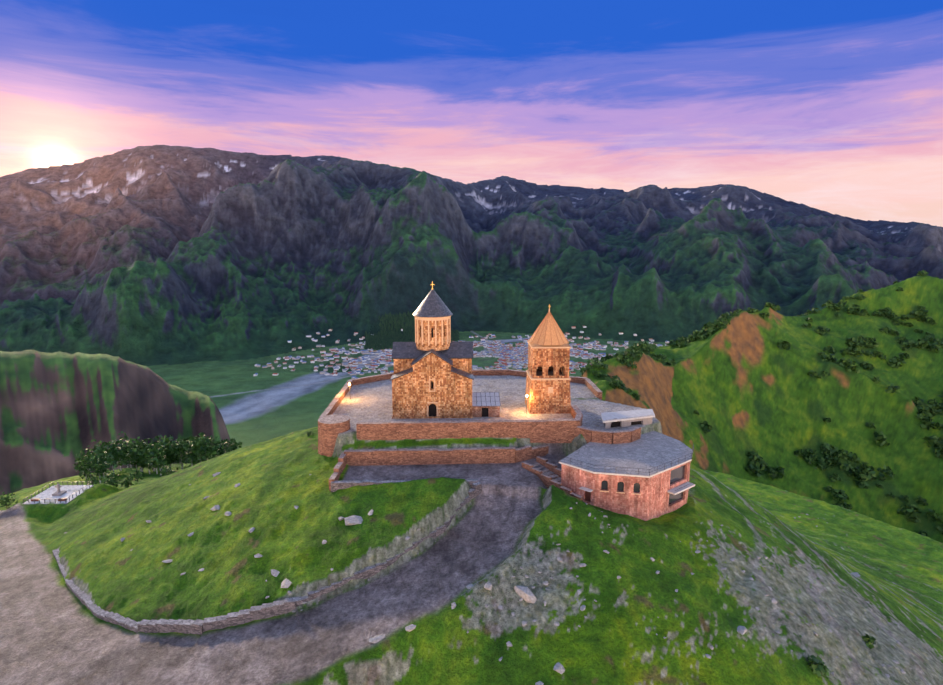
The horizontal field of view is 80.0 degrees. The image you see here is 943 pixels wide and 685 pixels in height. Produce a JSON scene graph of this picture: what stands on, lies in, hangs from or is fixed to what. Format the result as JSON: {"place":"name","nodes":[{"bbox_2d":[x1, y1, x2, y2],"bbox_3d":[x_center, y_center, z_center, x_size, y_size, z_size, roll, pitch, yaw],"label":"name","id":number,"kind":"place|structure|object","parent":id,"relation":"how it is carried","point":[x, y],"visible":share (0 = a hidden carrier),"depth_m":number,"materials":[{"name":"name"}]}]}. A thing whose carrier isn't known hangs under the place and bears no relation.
{"place":"outdoors","nodes":[
{"label":"outdoors","id":0,"kind":"place"},
{"bbox_2d":[0,145,942,684],"bbox_3d":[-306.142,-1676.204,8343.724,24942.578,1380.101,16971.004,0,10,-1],"label":"terrain","id":1,"kind":"structure","parent":0,"point":[152,293],"depth_m":371.05,"materials":[{"name":"green plant"}]},
{"bbox_2d":[23,482,93,503],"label":"view platform","id":2,"kind":"structure","parent":1,"relation":"on","point":[62,493],"depth_m":128.65,"materials":[{"name":"concrete"}]},
{"bbox_2d":[0,453,215,508],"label":"bushes","id":3,"kind":"object","parent":1,"relation":"on","point":[111,476],"visible":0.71,"depth_m":142.27,"materials":[{"name":"green plant"}]},
{"bbox_2d":[73,431,242,483],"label":"trees","id":4,"kind":"object","parent":1,"relation":"on","point":[162,453],"visible":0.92,"depth_m":188.02,"materials":[{"name":"green plant"}]},
{"bbox_2d":[52,456,585,634],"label":"roadside walls","id":5,"kind":"structure","parent":1,"relation":"on","point":[552,476],"depth_m":67.79,"materials":[{"name":"stone"}]},
{"bbox_2d":[365,311,458,349],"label":"plantation pine","id":6,"kind":"object","parent":1,"relation":"on","point":[380,340],"visible":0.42,"depth_m":2784.04,"materials":[{"name":"green plant"}]},
{"bbox_2d":[348,383,527,412],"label":"lamps","id":7,"kind":"object","parent":1,"relation":"on","point":[349,384],"visible":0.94,"depth_m":101.80,"materials":[{"name":"metal"}]},
{"bbox_2d":[390,281,500,418],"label":"church","id":8,"kind":"structure","parent":1,"relation":"on","point":[432,377],"depth_m":98.94,"materials":[{"name":"stone"}]},
{"bbox_2d":[253,326,669,378],"bbox_3d":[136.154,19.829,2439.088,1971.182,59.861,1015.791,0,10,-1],"label":"town","id":9,"kind":"object","parent":1,"relation":"on","point":[506,354],"visible":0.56,"depth_m":2351.27},
{"bbox_2d":[318,369,640,490],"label":"enclosure walls","id":10,"kind":"structure","parent":1,"relation":"on","point":[331,427],"depth_m":91.73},
{"bbox_2d":[65,472,932,684],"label":"scattered rocks","id":11,"kind":"object","parent":1,"relation":"on","point":[526,594],"visible":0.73,"depth_m":66.43,"materials":[{"name":"stone"}]},
{"bbox_2d":[525,304,570,413],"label":"bell tower","id":12,"kind":"structure","parent":1,"relation":"on","point":[548,379],"depth_m":101.14,"materials":[{"name":"stone"}]},
{"bbox_2d":[307,431,875,676],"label":"shrubs","id":13,"kind":"object","parent":1,"relation":"on","point":[818,666],"visible":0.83,"depth_m":63.72,"materials":[{"name":"green plant"}]},
{"bbox_2d":[559,431,695,520],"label":"stone building","id":14,"kind":"structure","parent":1,"relation":"on","point":[645,476],"depth_m":81.48,"materials":[{"name":"pink stone"}]},
{"bbox_2d":[601,409,654,428],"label":"building","id":15,"kind":"structure","parent":1,"relation":"on","point":[624,418],"depth_m":96.08,"materials":[{"name":"concrete"}]},
{"bbox_2d":[580,270,942,536],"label":"spur shrubs","id":16,"kind":"object","parent":1,"relation":"on","point":[927,411],"visible":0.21,"depth_m":384.93,"materials":[{"name":"green plant"}]},
{"bbox_2d":[0,0,942,226],"label":"sky","id":17,"kind":"structure","parent":0,"point":[834,107],"materials":[{"name":"blue"}]}
]}

